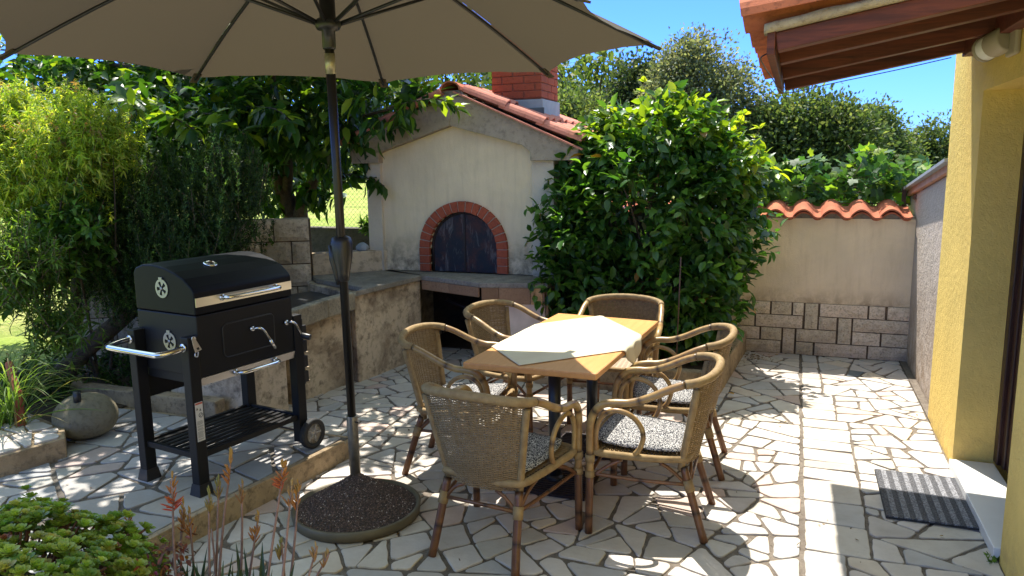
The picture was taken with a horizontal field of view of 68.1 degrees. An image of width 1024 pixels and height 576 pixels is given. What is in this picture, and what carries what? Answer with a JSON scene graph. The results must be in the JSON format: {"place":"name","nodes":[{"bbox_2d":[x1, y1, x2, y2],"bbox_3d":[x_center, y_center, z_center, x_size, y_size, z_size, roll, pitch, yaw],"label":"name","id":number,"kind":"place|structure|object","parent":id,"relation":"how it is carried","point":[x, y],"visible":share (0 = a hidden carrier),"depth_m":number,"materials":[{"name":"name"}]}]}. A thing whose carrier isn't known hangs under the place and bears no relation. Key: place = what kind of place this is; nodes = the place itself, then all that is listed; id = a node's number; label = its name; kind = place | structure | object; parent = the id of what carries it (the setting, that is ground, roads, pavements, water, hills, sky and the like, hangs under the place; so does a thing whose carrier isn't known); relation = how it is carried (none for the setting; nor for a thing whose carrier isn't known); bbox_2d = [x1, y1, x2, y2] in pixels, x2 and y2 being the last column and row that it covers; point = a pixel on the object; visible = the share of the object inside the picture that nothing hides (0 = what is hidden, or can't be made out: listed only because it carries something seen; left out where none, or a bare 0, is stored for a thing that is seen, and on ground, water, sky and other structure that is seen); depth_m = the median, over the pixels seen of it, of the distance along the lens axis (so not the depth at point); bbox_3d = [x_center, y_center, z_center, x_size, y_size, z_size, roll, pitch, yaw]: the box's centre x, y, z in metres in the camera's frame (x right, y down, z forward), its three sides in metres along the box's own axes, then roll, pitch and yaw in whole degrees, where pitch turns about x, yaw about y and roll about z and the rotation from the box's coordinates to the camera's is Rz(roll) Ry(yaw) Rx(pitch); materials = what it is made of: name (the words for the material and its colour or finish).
{"place":"outdoors","nodes":[
{"label":"outdoors","id":0,"kind":"place"},
{"bbox_2d":[2,355,148,421],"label":"flower bed soil","id":1,"kind":"structure","parent":0,"point":[51,409],"depth_m":5.46,"materials":[{"name":"brown soil"}]},
{"bbox_2d":[0,340,110,429],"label":"strappy grass clump","id":2,"kind":"object","parent":1,"relation":"in","point":[7,406],"visible":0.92,"depth_m":4.54,"materials":[{"name":"green plant"}]},
{"bbox_2d":[0,176,119,323],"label":"broadleaf shrub","id":3,"kind":"object","parent":1,"relation":"on","point":[85,228],"visible":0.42,"depth_m":5.30,"materials":[{"name":"green plant"}]},
{"bbox_2d":[0,338,148,404],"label":"bed ground cover","id":4,"kind":"object","parent":1,"relation":"on","point":[104,359],"visible":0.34,"depth_m":5.65,"materials":[{"name":"green plant"}]},
{"bbox_2d":[0,73,149,376],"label":"lemon verbena bush","id":5,"kind":"object","parent":1,"relation":"on","point":[47,149],"visible":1,"depth_m":5.28,"materials":[{"name":"green plant"}]},
{"bbox_2d":[1,123,278,383],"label":"rosemary bush","id":6,"kind":"object","parent":1,"relation":"on","point":[174,217],"visible":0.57,"depth_m":5.70,"materials":[{"name":"green plant"}]},
{"bbox_2d":[67,381,224,417],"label":"bed kerb","id":7,"kind":"structure","parent":1,"relation":"on","point":[170,402],"depth_m":5.19,"materials":[{"name":"concrete"}]},
{"bbox_2d":[0,0,471,251],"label":"broadleaf tree","id":8,"kind":"object","parent":1,"relation":"on","point":[285,136],"visible":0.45,"depth_m":6.87,"materials":[{"name":"green plant"}]},
{"bbox_2d":[0,408,347,575],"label":"terrace paving","id":9,"kind":"structure","parent":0,"point":[79,488],"depth_m":4.12,"materials":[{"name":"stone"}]},
{"bbox_2d":[0,572,34,575],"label":"stone planter","id":10,"kind":"object","parent":9,"relation":"on","point":[27,573],"depth_m":2.56,"materials":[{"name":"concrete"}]},
{"bbox_2d":[0,485,198,575],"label":"succulent bush","id":11,"kind":"object","parent":10,"relation":"in","point":[62,542],"visible":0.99,"depth_m":2.23,"materials":[{"name":"green plant"}]},
{"bbox_2d":[51,390,118,439],"bbox_3d":[-2.630,0.757,4.665,0.364,0.323,0.364,3,10,20],"label":"round stone ball","id":12,"kind":"object","parent":9,"relation":"on","point":[88,422],"visible":0.98,"depth_m":4.55,"materials":[{"name":"grey stone"}]},
{"bbox_2d":[106,251,324,497],"bbox_3d":[-1.580,0.414,4.106,0.618,1.153,1.006,4,11,29],"label":"charcoal barbecue","id":13,"kind":"object","parent":9,"relation":"on","point":[206,320],"visible":0.99,"depth_m":3.94,"materials":[{"name":"black metal"}]},
{"bbox_2d":[223,314,273,355],"bbox_3d":[-1.388,0.247,4.005,0.003,0.174,0.340,4,11,29],"label":"ash door","id":14,"kind":"structure","parent":13,"relation":"in","point":[238,338],"depth_m":3.99,"materials":[{"name":"black metal"}]},
{"bbox_2d":[0,146,896,371],"bbox_3d":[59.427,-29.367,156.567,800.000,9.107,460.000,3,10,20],"label":"ground","id":15,"kind":"structure","parent":0,"point":[7,337],"depth_m":9.37,"materials":[{"name":"plant"}]},
{"bbox_2d":[0,206,108,372],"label":"leafy shrub","id":16,"kind":"object","parent":15,"relation":"on","point":[24,271],"visible":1,"depth_m":4.95,"materials":[{"name":"green plant"}]},
{"bbox_2d":[0,183,367,324],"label":"wire fence","id":17,"kind":"object","parent":15,"relation":"on","point":[275,206],"visible":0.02,"depth_m":9.01,"materials":[{"name":"grey"}]},
{"bbox_2d":[81,217,312,359],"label":"limestone block wall","id":18,"kind":"structure","parent":15,"relation":"on","point":[290,250],"depth_m":6.78,"materials":[{"name":"beige stone"}]},
{"bbox_2d":[265,234,273,245],"bbox_3d":[-2.140,-0.425,6.730,0.101,0.120,0.093,-5,10,-26],"label":"wall plant","id":19,"kind":"object","parent":18,"relation":"attached to","point":[269,239],"depth_m":6.72,"materials":[{"name":"green plant"}]},
{"bbox_2d":[311,226,369,251],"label":"fence footing wall","id":20,"kind":"structure","parent":15,"relation":"on","point":[321,236],"depth_m":9.07,"materials":[{"name":"grey concrete"}]},
{"bbox_2d":[356,214,368,236],"bbox_3d":[-1.506,-0.722,8.529,0.524,0.436,0.296,3,10,20],"label":"shrub","id":21,"kind":"object","parent":15,"relation":"on","point":[364,227],"visible":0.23,"depth_m":8.53,"materials":[{"name":"green plant"}]},
{"bbox_2d":[285,76,439,173],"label":"meadow edge tree","id":22,"kind":"object","parent":15,"relation":"on","point":[352,167],"visible":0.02,"depth_m":41.72,"materials":[{"name":"green plant"}]},
{"bbox_2d":[365,73,488,113],"bbox_3d":[-3.917,-8.983,38.721,11.214,9.687,7.926,-1,9,-1],"label":"meadow edge tree","id":23,"kind":"object","parent":15,"relation":"on","point":[457,76],"visible":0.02,"depth_m":37.20,"materials":[{"name":"green plant"}]},
{"bbox_2d":[432,59,602,100],"bbox_3d":[0.656,-7.835,35.158,10.988,8.935,6.886,3,10,20],"label":"meadow edge tree","id":24,"kind":"object","parent":15,"relation":"on","point":[486,76],"visible":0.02,"depth_m":34.38,"materials":[{"name":"green plant"}]},
{"bbox_2d":[557,78,642,201],"bbox_3d":[1.541,-3.290,18.264,3.793,3.674,3.164,3,10,20],"label":"pale bushy tree","id":25,"kind":"object","parent":15,"relation":"on","point":[576,106],"visible":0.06,"depth_m":17.73,"materials":[{"name":"green plant"}]},
{"bbox_2d":[557,47,655,101],"bbox_3d":[3.168,-5.910,30.178,8.791,8.358,6.784,-2,9,-10],"label":"meadow edge tree","id":26,"kind":"object","parent":15,"relation":"on","point":[586,73],"visible":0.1,"depth_m":28.63,"materials":[{"name":"green plant"}]},
{"bbox_2d":[597,45,702,196],"bbox_3d":[3.793,-4.697,22.646,4.243,4.988,3.131,3,10,20],"label":"dark conifer like tree","id":27,"kind":"object","parent":15,"relation":"on","point":[632,74],"visible":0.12,"depth_m":22.05,"materials":[{"name":"green plant"}]},
{"bbox_2d":[625,22,787,198],"bbox_3d":[4.973,-4.199,19.091,4.409,5.129,3.104,5,11,33],"label":"olive tree","id":28,"kind":"object","parent":15,"relation":"on","point":[713,76],"visible":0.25,"depth_m":18.43,"materials":[{"name":"green plant"}]},
{"bbox_2d":[587,199,915,360],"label":"garden wall","id":29,"kind":"structure","parent":15,"relation":"on","point":[835,280],"depth_m":6.68,"materials":[{"name":"paint"}]},
{"bbox_2d":[628,186,909,206],"bbox_3d":[2.345,-0.167,7.276,2.556,1.600,0.032,3,10,20],"label":"vine trellis","id":30,"kind":"object","parent":15,"relation":"on","point":[903,192],"visible":0.19,"depth_m":6.73,"materials":[{"name":"plant"}]},
{"bbox_2d":[725,82,918,205],"bbox_3d":[7.275,-3.168,18.440,4.822,3.996,3.249,3,10,20],"label":"oak tree","id":31,"kind":"object","parent":15,"relation":"on","point":[828,129],"visible":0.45,"depth_m":17.61,"materials":[{"name":"green plant"}]},
{"bbox_2d":[733,142,935,207],"bbox_3d":[2.949,-0.350,7.105,1.918,2.004,0.701,2,10,17],"label":"grape vine","id":32,"kind":"object","parent":15,"relation":"on","point":[869,161],"visible":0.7,"depth_m":6.90,"materials":[{"name":"green plant"}]},
{"bbox_2d":[857,91,928,201],"bbox_3d":[11.339,-4.236,23.652,2.976,3.713,2.756,8,13,42],"label":"rounded tree","id":33,"kind":"object","parent":15,"relation":"on","point":[891,118],"visible":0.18,"depth_m":23.01,"materials":[{"name":"green plant"}]},
{"bbox_2d":[890,129,938,198],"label":"distant tree","id":34,"kind":"object","parent":15,"relation":"on","point":[919,146],"visible":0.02,"depth_m":31.33,"materials":[{"name":"green plant"}]},
{"bbox_2d":[901,158,947,402],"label":"wall","id":35,"kind":"structure","parent":15,"relation":"on","point":[926,190],"depth_m":5.79,"materials":[{"name":"paint"}]},
{"bbox_2d":[904,115,947,168],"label":"distant tree","id":36,"kind":"object","parent":15,"relation":"on","point":[918,132],"visible":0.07,"depth_m":32.66,"materials":[{"name":"green plant"}]},
{"bbox_2d":[904,109,950,165],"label":"distant tree","id":37,"kind":"object","parent":15,"relation":"on","point":[942,138],"visible":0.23,"depth_m":32.59,"materials":[{"name":"green plant"}]},
{"bbox_2d":[928,28,1023,575],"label":"yellow house","id":38,"kind":"structure","parent":15,"relation":"on","point":[976,408],"depth_m":4.14,"materials":[{"name":"paint"}]},
{"bbox_2d":[739,0,1023,93],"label":"door canopy","id":39,"kind":"object","parent":38,"relation":"attached to","point":[796,44],"visible":0.99,"depth_m":3.08,"materials":[{"name":"wood"}]},
{"bbox_2d":[971,28,1021,61],"bbox_3d":[2.259,-1.140,3.488,0.120,0.166,0.286,-1,9,-2],"label":"outdoor wall lamp","id":40,"kind":"object","parent":38,"relation":"attached to","point":[990,46],"visible":0.9,"depth_m":3.47,"materials":[{"name":"beige"}]},
{"bbox_2d":[1006,286,1023,472],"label":"door","id":41,"kind":"structure","parent":38,"relation":"in","point":[1022,308],"depth_m":4.02,"materials":[{"name":"brown wood"}]},
{"bbox_2d":[0,0,955,140],"label":"sky","id":42,"kind":"structure","parent":0,"point":[929,87],"materials":[{"name":"blue"}]},
{"bbox_2d":[167,329,1003,575],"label":"patio paving","id":43,"kind":"structure","parent":0,"point":[784,497],"depth_m":3.93,"materials":[{"name":"stone"}]},
{"bbox_2d":[102,407,348,575],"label":"terrace step","id":44,"kind":"object","parent":43,"relation":"on","point":[269,491],"visible":0.11,"depth_m":3.96,"materials":[{"name":"concrete"}]},
{"bbox_2d":[0,412,66,477],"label":"bed edging step","id":45,"kind":"object","parent":44,"relation":"on","point":[34,442],"visible":0.73,"depth_m":4.27,"materials":[{"name":"stone"}]},
{"bbox_2d":[5,361,26,425],"bbox_3d":[-3.007,0.644,4.591,0.064,0.370,0.297,-8,12,-36],"label":"red branch","id":46,"kind":"object","parent":45,"relation":"on","point":[21,411],"visible":0.62,"depth_m":4.55,"materials":[{"name":"brown plant"}]},
{"bbox_2d":[102,440,343,561],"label":"terrace kerb","id":47,"kind":"structure","parent":44,"relation":"on","point":[204,510],"depth_m":3.90,"materials":[{"name":"concrete"}]},
{"bbox_2d":[171,270,422,424],"bbox_3d":[-1.647,0.395,6.221,1.000,0.785,2.380,3,10,24],"label":"stone counter","id":48,"kind":"object","parent":43,"relation":"on","point":[385,308],"visible":0.47,"depth_m":6.15,"materials":[{"name":"stone"}]},
{"bbox_2d":[312,249,392,274],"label":"splashback wall","id":49,"kind":"structure","parent":43,"relation":"on","point":[367,260],"depth_m":7.10,"materials":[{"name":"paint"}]},
{"bbox_2d":[356,242,368,250],"bbox_3d":[-1.413,-0.383,7.162,0.131,0.100,0.092,3,10,20],"label":"rock","id":50,"kind":"object","parent":49,"relation":"on","point":[362,246],"visible":0.98,"depth_m":7.13,"materials":[{"name":"grey stone"}]},
{"bbox_2d":[291,473,420,542],"bbox_3d":[-0.789,1.075,3.845,0.646,0.152,0.646,3,10,20],"label":"parasol base","id":51,"kind":"object","parent":43,"relation":"on","point":[357,508],"visible":1,"depth_m":3.74,"materials":[{"name":"stone"}]},
{"bbox_2d":[0,0,661,475],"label":"garden parasol","id":52,"kind":"object","parent":51,"relation":"on","point":[382,42],"visible":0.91,"depth_m":3.96,"materials":[{"name":"beige fabric"}]},
{"bbox_2d":[397,322,517,487],"bbox_3d":[-0.320,0.641,4.420,0.618,0.820,0.625,2,10,14],"label":"rattan armchair","id":53,"kind":"object","parent":43,"relation":"on","point":[478,379],"visible":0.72,"depth_m":4.42,"materials":[{"name":"wicker"}]},
{"bbox_2d":[423,383,507,407],"bbox_3d":[-0.271,0.618,4.403,0.430,0.046,0.455,0,9,17],"label":"seat cushion","id":54,"kind":"object","parent":53,"relation":"on","point":[497,388],"visible":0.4,"depth_m":4.46,"materials":[{"name":"grey fabric"}]},
{"bbox_2d":[340,26,597,349],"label":"brick oven house","id":55,"kind":"structure","parent":43,"relation":"on","point":[448,218],"depth_m":6.79,"materials":[{"name":"beige paint"}]},
{"bbox_2d":[432,212,496,272],"bbox_3d":[-0.429,-0.422,6.923,0.671,0.555,0.031,3,10,20],"label":"oven door","id":56,"kind":"structure","parent":55,"relation":"in","point":[462,241],"depth_m":6.93,"materials":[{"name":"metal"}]},
{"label":"wood pole","id":57,"kind":"object","parent":55,"relation":"in","visible":0},
{"bbox_2d":[446,297,489,320],"bbox_3d":[-0.291,0.254,7.164,0.668,0.356,0.040,-1,9,-2],"label":"iron bar","id":58,"kind":"object","parent":57,"relation":"on","point":[456,303],"visible":0.35,"depth_m":7.12,"materials":[{"name":"black metal"}]},
{"bbox_2d":[421,382,582,575],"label":"rattan armchair","id":59,"kind":"object","parent":43,"relation":"on","point":[476,478],"visible":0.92,"depth_m":3.27,"materials":[{"name":"wicker"}]},
{"bbox_2d":[452,427,562,472],"bbox_3d":[-0.039,0.758,3.532,0.455,0.047,0.430,3,12,25],"label":"seat cushion","id":60,"kind":"object","parent":59,"relation":"on","point":[537,450],"visible":0.28,"depth_m":3.51,"materials":[{"name":"grey fabric"}]},
{"bbox_2d":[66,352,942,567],"bbox_3d":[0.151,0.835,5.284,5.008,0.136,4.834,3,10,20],"label":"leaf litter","id":61,"kind":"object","parent":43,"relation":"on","point":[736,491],"visible":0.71,"depth_m":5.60,"materials":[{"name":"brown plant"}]},
{"bbox_2d":[463,299,572,432],"bbox_3d":[0.018,0.520,5.128,0.618,0.820,0.625,5,11,30],"label":"rattan armchair","id":62,"kind":"object","parent":43,"relation":"on","point":[472,320],"visible":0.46,"depth_m":5.17,"materials":[{"name":"wicker"}]},
{"bbox_2d":[463,313,657,500],"bbox_3d":[0.355,0.661,4.409,0.704,0.747,1.370,3,10,24],"label":"cafe table","id":63,"kind":"object","parent":43,"relation":"on","point":[591,369],"visible":0.32,"depth_m":4.04,"materials":[{"name":"brown wood"}]},
{"bbox_2d":[491,316,641,377],"bbox_3d":[0.313,0.410,4.398,1.034,0.261,0.848,-5,10,-26],"label":"tablecloth","id":64,"kind":"object","parent":63,"relation":"on","point":[559,340],"visible":0.96,"depth_m":4.28,"materials":[{"name":"beige fabric"}]},
{"bbox_2d":[566,293,663,423],"bbox_3d":[0.742,0.490,5.245,0.625,0.820,0.618,2,10,18],"label":"rattan armchair","id":65,"kind":"object","parent":43,"relation":"on","point":[621,364],"visible":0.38,"depth_m":5.38,"materials":[{"name":"wicker"}]},
{"bbox_2d":[534,331,746,394],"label":"planter kerb","id":66,"kind":"structure","parent":43,"relation":"on","point":[738,351],"depth_m":5.97,"materials":[{"name":"concrete"}]},
{"bbox_2d":[585,352,724,543],"bbox_3d":[0.717,0.739,3.736,0.618,0.820,0.625,3,10,19],"label":"rattan armchair","id":67,"kind":"object","parent":43,"relation":"on","point":[703,386],"visible":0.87,"depth_m":3.53,"materials":[{"name":"wicker"}]},
{"bbox_2d":[598,413,685,451],"bbox_3d":[0.668,0.712,3.749,0.430,0.047,0.455,5,11,22],"label":"seat cushion","id":68,"kind":"object","parent":67,"relation":"on","point":[617,429],"visible":0.74,"depth_m":3.69,"materials":[{"name":"grey fabric"}]},
{"bbox_2d":[621,323,737,480],"bbox_3d":[0.979,0.624,4.413,0.618,0.820,0.625,2,10,17],"label":"rattan armchair","id":69,"kind":"object","parent":43,"relation":"on","point":[720,344],"visible":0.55,"depth_m":4.21,"materials":[{"name":"wicker"}]},
{"bbox_2d":[633,375,692,403],"bbox_3d":[0.929,0.597,4.424,0.430,0.047,0.455,4,10,13],"label":"seat cushion","id":70,"kind":"object","parent":69,"relation":"on","point":[684,396],"visible":0.38,"depth_m":4.36,"materials":[{"name":"grey fabric"}]},
{"bbox_2d":[660,350,722,369],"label":"planter soil","id":71,"kind":"structure","parent":43,"relation":"on","point":[689,366],"depth_m":6.00,"materials":[{"name":"brown soil"}]},
{"bbox_2d":[523,76,793,365],"bbox_3d":[1.177,-0.542,6.411,2.233,2.432,1.698,3,10,20],"label":"camellia bush","id":72,"kind":"object","parent":71,"relation":"on","point":[609,255],"visible":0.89,"depth_m":6.00,"materials":[{"name":"green plant"}]},
{"bbox_2d":[675,257,680,368],"bbox_3d":[1.243,0.192,5.657,0.035,0.850,0.012,-7,11,-32],"label":"plant stake","id":73,"kind":"object","parent":71,"relation":"in","point":[678,306],"visible":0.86,"depth_m":5.64,"materials":[{"name":"wood"}]},
{"bbox_2d":[874,469,978,529],"bbox_3d":[2.146,1.085,3.935,0.427,0.014,0.620,3,10,20],"label":"doormat","id":74,"kind":"object","parent":43,"relation":"on","point":[926,498],"visible":0.94,"depth_m":3.89,"materials":[{"name":"black rubber"}]},
{"bbox_2d":[983,551,999,563],"bbox_3d":[2.117,1.190,3.326,0.078,0.038,0.109,3,10,20],"label":"weed","id":75,"kind":"object","parent":43,"relation":"on","point":[994,559],"visible":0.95,"depth_m":3.32,"materials":[{"name":"green plant"}]},
{"bbox_3d":[-0.770,1.297,1.947,0.780,0.330,0.950,3,10,20],"label":"flower trough","id":76,"kind":"object","parent":43,"relation":"on","visible":0},
{"bbox_2d":[161,471,183,575],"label":"flower stalk","id":77,"kind":"object","parent":76,"relation":"on","point":[171,500],"visible":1,"depth_m":2.20,"materials":[{"name":"red plant"}]},
{"bbox_2d":[177,498,188,575],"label":"flower stalk","id":78,"kind":"object","parent":76,"relation":"on","point":[183,514],"visible":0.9,"depth_m":2.38,"materials":[{"name":"brown plant"}]},
{"bbox_2d":[182,505,196,575],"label":"flower stalk","id":79,"kind":"object","parent":76,"relation":"on","point":[189,531],"visible":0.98,"depth_m":2.37,"materials":[{"name":"red plant"}]},
{"bbox_2d":[204,485,214,575],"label":"flower stalk","id":80,"kind":"object","parent":76,"relation":"on","point":[209,505],"visible":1,"depth_m":2.19,"materials":[{"name":"brown plant"}]},
{"bbox_2d":[211,529,216,575],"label":"flower stalk","id":81,"kind":"object","parent":76,"relation":"on","point":[214,561],"visible":1,"depth_m":2.27,"materials":[{"name":"plant"}]},
{"bbox_2d":[214,473,222,569],"bbox_3d":[-0.895,0.811,2.286,0.086,0.544,0.025,3,10,20],"label":"flower stalk","id":82,"kind":"object","parent":76,"relation":"on","point":[218,488],"visible":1,"depth_m":2.25,"materials":[{"name":"brown plant"}]},
{"bbox_2d":[144,542,294,575],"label":"aloe clump","id":83,"kind":"object","parent":76,"relation":"on","point":[261,571],"visible":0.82,"depth_m":2.31,"materials":[{"name":"green plant"}]},
{"bbox_2d":[218,446,232,575],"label":"flower stalk","id":84,"kind":"object","parent":76,"relation":"on","point":[228,469],"visible":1,"depth_m":2.22,"materials":[{"name":"brown plant"}]},
{"bbox_2d":[234,479,245,569],"bbox_3d":[-0.823,0.818,2.301,0.077,0.523,0.029,4,10,26],"label":"flower stalk","id":85,"kind":"object","parent":76,"relation":"on","point":[241,491],"visible":1,"depth_m":2.27,"materials":[{"name":"brown plant"}]},
{"bbox_2d":[248,510,260,575],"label":"flower stalk","id":86,"kind":"object","parent":76,"relation":"on","point":[255,532],"visible":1,"depth_m":2.30,"materials":[{"name":"orange plant"}]},
{"bbox_2d":[267,458,288,575],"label":"flower stalk","id":87,"kind":"object","parent":76,"relation":"on","point":[279,483],"visible":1,"depth_m":2.04,"materials":[{"name":"brown plant"}]},
{"bbox_2d":[274,537,285,575],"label":"flower stalk","id":88,"kind":"object","parent":76,"relation":"on","point":[279,552],"visible":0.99,"depth_m":2.26,"materials":[{"name":"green plant"}]},
{"bbox_2d":[281,477,293,575],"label":"flower stalk","id":89,"kind":"object","parent":76,"relation":"on","point":[290,491],"visible":1,"depth_m":2.02,"materials":[{"name":"brown plant"}]},
{"bbox_2d":[288,479,301,575],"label":"flower stalk","id":90,"kind":"object","parent":76,"relation":"on","point":[297,496],"visible":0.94,"depth_m":2.24,"materials":[{"name":"orange plant"}]},
{"bbox_2d":[308,541,317,575],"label":"flower stalk","id":91,"kind":"object","parent":76,"relation":"on","point":[313,553],"visible":1,"depth_m":2.00,"materials":[{"name":"orange plant"}]},
{"bbox_2d":[316,548,329,575],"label":"flower stalk","id":92,"kind":"object","parent":76,"relation":"on","point":[325,555],"visible":1,"depth_m":2.12,"materials":[{"name":"orange plant"}]},
{"bbox_2d":[802,354,870,575],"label":"patio border paving","id":93,"kind":"structure","parent":0,"point":[839,514],"depth_m":4.06,"materials":[{"name":"stone"}]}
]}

